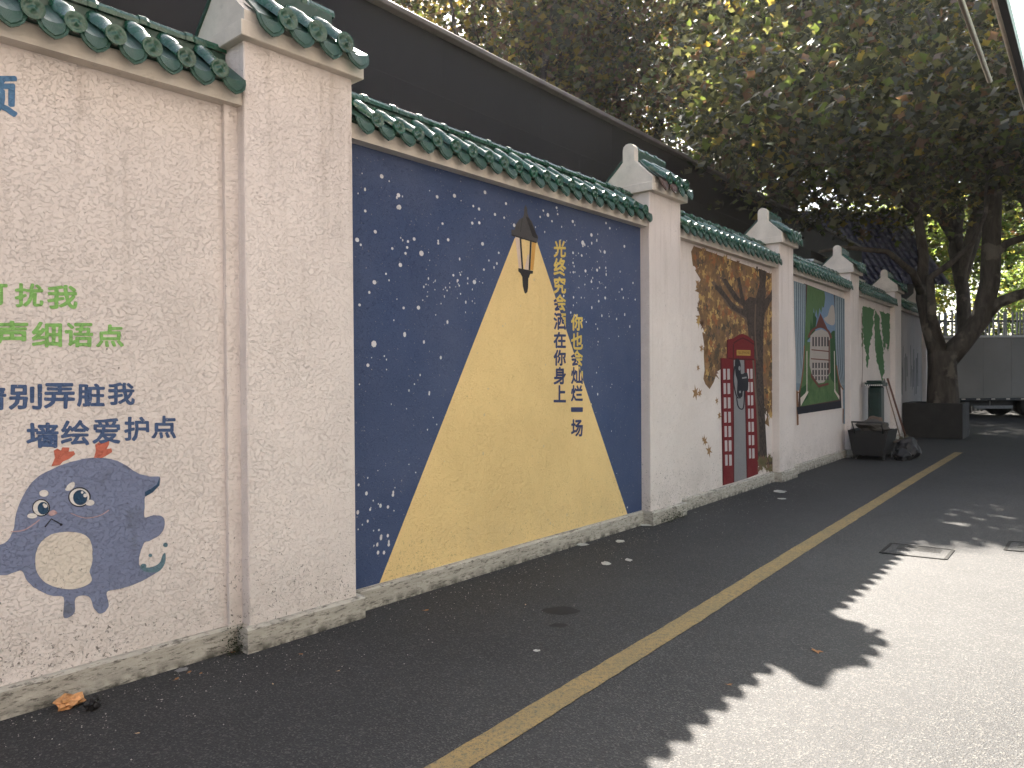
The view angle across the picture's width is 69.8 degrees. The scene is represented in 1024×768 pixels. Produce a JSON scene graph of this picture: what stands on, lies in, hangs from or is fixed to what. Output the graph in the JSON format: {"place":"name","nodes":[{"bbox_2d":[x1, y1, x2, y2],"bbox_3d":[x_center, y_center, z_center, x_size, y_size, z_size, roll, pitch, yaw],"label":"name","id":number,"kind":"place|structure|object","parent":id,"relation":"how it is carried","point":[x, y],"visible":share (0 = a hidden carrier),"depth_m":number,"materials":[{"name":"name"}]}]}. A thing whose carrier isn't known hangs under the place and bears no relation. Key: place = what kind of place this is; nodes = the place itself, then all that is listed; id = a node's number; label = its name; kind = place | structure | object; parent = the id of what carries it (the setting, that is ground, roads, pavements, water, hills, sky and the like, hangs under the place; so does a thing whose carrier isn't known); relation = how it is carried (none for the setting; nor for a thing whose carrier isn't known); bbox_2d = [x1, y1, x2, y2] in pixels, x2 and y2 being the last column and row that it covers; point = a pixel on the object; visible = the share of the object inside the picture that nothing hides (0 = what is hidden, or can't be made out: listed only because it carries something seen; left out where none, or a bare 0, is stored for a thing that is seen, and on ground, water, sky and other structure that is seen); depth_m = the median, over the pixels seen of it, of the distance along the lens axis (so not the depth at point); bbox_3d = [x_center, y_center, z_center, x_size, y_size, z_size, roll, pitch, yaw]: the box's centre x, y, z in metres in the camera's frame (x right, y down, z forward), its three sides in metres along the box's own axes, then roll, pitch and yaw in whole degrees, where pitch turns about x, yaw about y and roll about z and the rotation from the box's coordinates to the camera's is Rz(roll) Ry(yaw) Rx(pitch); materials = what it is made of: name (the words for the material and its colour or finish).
{"place":"outdoors","nodes":[
{"label":"outdoors","id":0,"kind":"place"},
{"bbox_2d":[390,0,464,25],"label":"plane tree","id":1,"kind":"object","parent":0,"point":[419,12],"depth_m":25.27,"materials":[{"name":"green plant"}]},
{"bbox_2d":[0,406,1023,767],"bbox_3d":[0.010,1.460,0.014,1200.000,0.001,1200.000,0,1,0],"label":"road","id":2,"kind":"structure","parent":0,"point":[916,662],"depth_m":3.75,"materials":[{"name":"grey asphalt"}]},
{"bbox_2d":[53,691,85,710],"bbox_3d":[-1.967,1.412,3.272,0.091,0.061,0.124,0,1,32],"label":"dry fallen leaf","id":3,"kind":"object","parent":2,"relation":"on","point":[65,701],"visible":1,"depth_m":3.25,"materials":[{"name":"orange plant"}]},
{"bbox_2d":[83,695,101,711],"bbox_3d":[-1.857,1.411,3.248,0.071,0.061,0.062,-1,1,-25],"label":"crumpled bag","id":4,"kind":"object","parent":2,"relation":"on","point":[91,703],"visible":1,"depth_m":3.23,"materials":[{"name":"black plastic"}]},
{"bbox_2d":[175,667,187,671],"bbox_3d":[-1.656,1.432,3.677,0.057,0.009,0.057,0,1,0],"label":"paper scrap","id":5,"kind":"object","parent":2,"relation":"on","point":[181,669],"visible":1,"depth_m":3.67,"materials":[{"name":"white paper"}]},
{"bbox_2d":[4,484,825,765],"bbox_3d":[0.337,1.407,5.223,1.261,0.004,12.225,0,1,40],"label":"grit","id":6,"kind":"object","parent":2,"relation":"on","point":[320,634],"visible":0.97,"depth_m":3.84,"materials":[{"name":"grey gravel"}]},
{"bbox_2d":[220,507,687,656],"bbox_3d":[0.212,1.300,5.819,0.148,0.227,5.270,0,1,41],"label":"moss","id":7,"kind":"object","parent":2,"relation":"on","point":[241,645],"visible":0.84,"depth_m":3.92,"materials":[{"name":"plant"}]},
{"bbox_2d":[0,0,927,720],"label":"boundary wall","id":8,"kind":"structure","parent":2,"relation":"on","point":[298,338],"depth_m":4.26,"materials":[{"name":"white paint"}]},
{"bbox_2d":[96,0,862,262],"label":"black building","id":9,"kind":"structure","parent":2,"relation":"on","point":[420,65],"depth_m":10.19,"materials":[{"name":"black"}]},
{"bbox_2d":[395,0,658,123],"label":"plane tree","id":10,"kind":"object","parent":2,"relation":"on","point":[469,22],"visible":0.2,"depth_m":22.08,"materials":[{"name":"green plant"}]},
{"bbox_2d":[410,0,658,131],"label":"plane tree","id":11,"kind":"object","parent":2,"relation":"on","point":[530,51],"depth_m":32.12,"materials":[{"name":"green plant"}]},
{"bbox_2d":[549,623,567,626],"bbox_3d":[0.272,1.417,4.309,0.112,0.001,0.073,0,1,0],"label":"oil stain","id":12,"kind":"object","parent":2,"relation":"on","point":[558,625],"visible":1,"depth_m":4.31,"materials":[{"name":"black liquid"}]},
{"bbox_2d":[541,606,579,614],"bbox_3d":[0.303,1.414,4.578,0.235,0.001,0.158,-1,1,-16],"label":"oil stain","id":13,"kind":"object","parent":2,"relation":"on","point":[562,610],"visible":1,"depth_m":4.58,"materials":[{"name":"black liquid"}]},
{"bbox_2d":[468,0,787,160],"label":"plane tree","id":14,"kind":"object","parent":2,"relation":"on","point":[613,75],"visible":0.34,"depth_m":23.13,"materials":[{"name":"green plant"}]},
{"bbox_2d":[424,452,962,767],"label":"lane line","id":15,"kind":"object","parent":2,"relation":"on","point":[470,753],"visible":1,"depth_m":3.79,"materials":[{"name":"yellow paint"}]},
{"bbox_2d":[634,8,812,195],"bbox_3d":[10.744,-11.726,38.434,16.349,25.578,12.727,0,1,0],"label":"plane tree","id":16,"kind":"object","parent":2,"relation":"on","point":[752,167],"depth_m":37.77,"materials":[{"name":"green plant"}]},
{"bbox_2d":[773,490,786,492],"bbox_3d":[3.343,1.339,9.149,0.159,0.023,0.191,0,1,0],"label":"paper scrap","id":17,"kind":"object","parent":2,"relation":"on","point":[779,491],"visible":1,"depth_m":9.12,"materials":[{"name":"white paper"}]},
{"bbox_2d":[634,0,934,210],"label":"plane tree","id":18,"kind":"object","parent":2,"relation":"on","point":[845,3],"visible":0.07,"depth_m":24.08,"materials":[{"name":"green plant"}]},
{"bbox_2d":[848,421,897,459],"bbox_3d":[6.252,0.961,12.762,0.634,0.673,1.053,0,1,38],"label":"rubbish cart","id":19,"kind":"object","parent":2,"relation":"on","point":[873,443],"visible":0.97,"depth_m":12.53,"materials":[{"name":"metal"}]},
{"bbox_2d":[855,418,889,430],"bbox_3d":[6.301,0.720,12.827,0.555,0.233,0.516,0,1,22],"label":"sack","id":20,"kind":"object","parent":19,"relation":"on","point":[870,426],"visible":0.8,"depth_m":12.67,"materials":[{"name":"grey fabric"}]},
{"bbox_2d":[867,416,882,420],"bbox_3d":[6.453,0.629,13.047,0.232,0.129,0.234,-1,1,-41],"label":"cloth bundle","id":21,"kind":"object","parent":20,"relation":"on","point":[877,418],"visible":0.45,"depth_m":12.98,"materials":[{"name":"fabric"}]},
{"bbox_2d":[799,211,949,298],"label":"tiled house","id":22,"kind":"structure","parent":2,"relation":"on","point":[904,251],"depth_m":28.85,"materials":[{"name":"tile"}]},
{"bbox_2d":[865,380,887,421],"bbox_3d":[6.889,0.608,13.886,0.320,1.350,0.406,0,1,38],"label":"rubbish bin","id":23,"kind":"object","parent":2,"relation":"on","point":[876,398],"visible":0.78,"depth_m":13.76,"materials":[{"name":"metal"}]},
{"bbox_2d":[870,393,878,416],"bbox_3d":[6.797,0.575,13.767,0.160,0.820,0.010,0,1,38],"label":"door","id":24,"kind":"structure","parent":23,"relation":"in","point":[874,397],"depth_m":13.76,"materials":[{"name":"green paint"}]},
{"bbox_2d":[884,378,903,438],"bbox_3d":[7.803,0.575,14.961,0.409,1.383,0.166,0,1,16],"label":"broom","id":25,"kind":"object","parent":2,"relation":"on","point":[901,437],"visible":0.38,"depth_m":14.97,"materials":[{"name":"brown wood"}]},
{"bbox_2d":[887,378,908,437],"bbox_3d":[8.075,0.568,15.358,0.526,1.386,0.178,0,1,2],"label":"broom","id":26,"kind":"object","parent":2,"relation":"on","point":[897,410],"visible":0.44,"depth_m":15.31,"materials":[{"name":"brown wood"}]},
{"bbox_2d":[892,448,911,460],"bbox_3d":[6.635,1.191,12.476,0.306,0.213,0.240,-1,1,-17],"label":"bag","id":27,"kind":"object","parent":2,"relation":"on","point":[902,454],"visible":1,"depth_m":12.39,"materials":[{"name":"grey plastic"}]},
{"bbox_2d":[894,436,921,458],"bbox_3d":[6.833,1.096,12.700,0.396,0.396,0.364,0,1,44],"label":"bag","id":28,"kind":"object","parent":2,"relation":"on","point":[909,443],"visible":0.7,"depth_m":12.61,"materials":[{"name":"grey plastic"}]},
{"bbox_2d":[810,0,1019,412],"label":"plane tree","id":29,"kind":"object","parent":2,"relation":"on","point":[961,267],"visible":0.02,"depth_m":26.79,"materials":[{"name":"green plant"}]},
{"bbox_2d":[809,145,1023,335],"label":"broadleaf tree","id":30,"kind":"object","parent":2,"relation":"on","point":[940,253],"visible":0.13,"depth_m":34.11,"materials":[{"name":"green plant"}]},
{"bbox_2d":[879,543,954,559],"bbox_3d":[3.336,1.383,6.043,0.505,0.016,0.445,0,1,35],"label":"drain cover","id":31,"kind":"object","parent":2,"relation":"on","point":[917,551],"visible":1,"depth_m":6.04,"materials":[{"name":"metal"}]},
{"bbox_2d":[903,401,968,438],"bbox_3d":[9.946,0.831,17.209,1.200,0.800,1.200,0,1,38],"label":"tree planter","id":32,"kind":"object","parent":2,"relation":"on","point":[922,419],"visible":0.88,"depth_m":16.73,"materials":[{"name":"concrete"}]},
{"bbox_2d":[631,0,1023,402],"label":"plane tree","id":33,"kind":"object","parent":32,"relation":"in","point":[898,157],"visible":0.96,"depth_m":15.28,"materials":[{"name":"green plant"}]},
{"bbox_2d":[932,3,1023,214],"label":"plane tree","id":34,"kind":"object","parent":2,"relation":"on","point":[980,194],"visible":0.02,"depth_m":20.65,"materials":[{"name":"green plant"}]},
{"bbox_2d":[938,312,1023,410],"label":"slat fence","id":35,"kind":"object","parent":2,"relation":"on","point":[998,321],"visible":0.26,"depth_m":28.96,"materials":[{"name":"metal"}]},
{"bbox_2d":[944,335,1023,415],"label":"box truck","id":36,"kind":"object","parent":2,"relation":"on","point":[990,370],"visible":0.49,"depth_m":23.94,"materials":[{"name":"white paint"}]},
{"bbox_2d":[949,327,1022,335],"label":"hedge","id":37,"kind":"object","parent":2,"relation":"on","point":[996,333],"depth_m":32.72,"materials":[{"name":"green plant"}]},
{"bbox_2d":[957,0,1023,107],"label":"glass awning","id":38,"kind":"object","parent":2,"relation":"on","point":[1010,15],"visible":1,"depth_m":3.67,"materials":[{"name":"white"}]},
{"bbox_2d":[968,220,1023,334],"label":"broadleaf tree","id":39,"kind":"object","parent":2,"relation":"on","point":[1017,271],"visible":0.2,"depth_m":39.51,"materials":[{"name":"green plant"}]},
{"bbox_2d":[1003,541,1023,551],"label":"drain cover","id":40,"kind":"object","parent":2,"relation":"on","point":[1017,546],"visible":1,"depth_m":6.18,"materials":[{"name":"metal"}]},
{"bbox_2d":[394,0,1023,334],"label":"sky","id":41,"kind":"structure","parent":0,"point":[942,318],"materials":[{"name":"white"}]},
{"bbox_2d":[808,259,865,282],"bbox_3d":[5.762,-0.581,15.126,1.973,3.721,3.900,0,1,38],"label":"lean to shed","id":42,"kind":"object","parent":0,"point":[821,263],"visible":0.1,"depth_m":13.26,"materials":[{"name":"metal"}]},
{"bbox_2d":[998,26,1023,230],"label":"plane tree","id":43,"kind":"object","parent":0,"point":[1012,211],"visible":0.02,"depth_m":28.27,"materials":[{"name":"green plant"}]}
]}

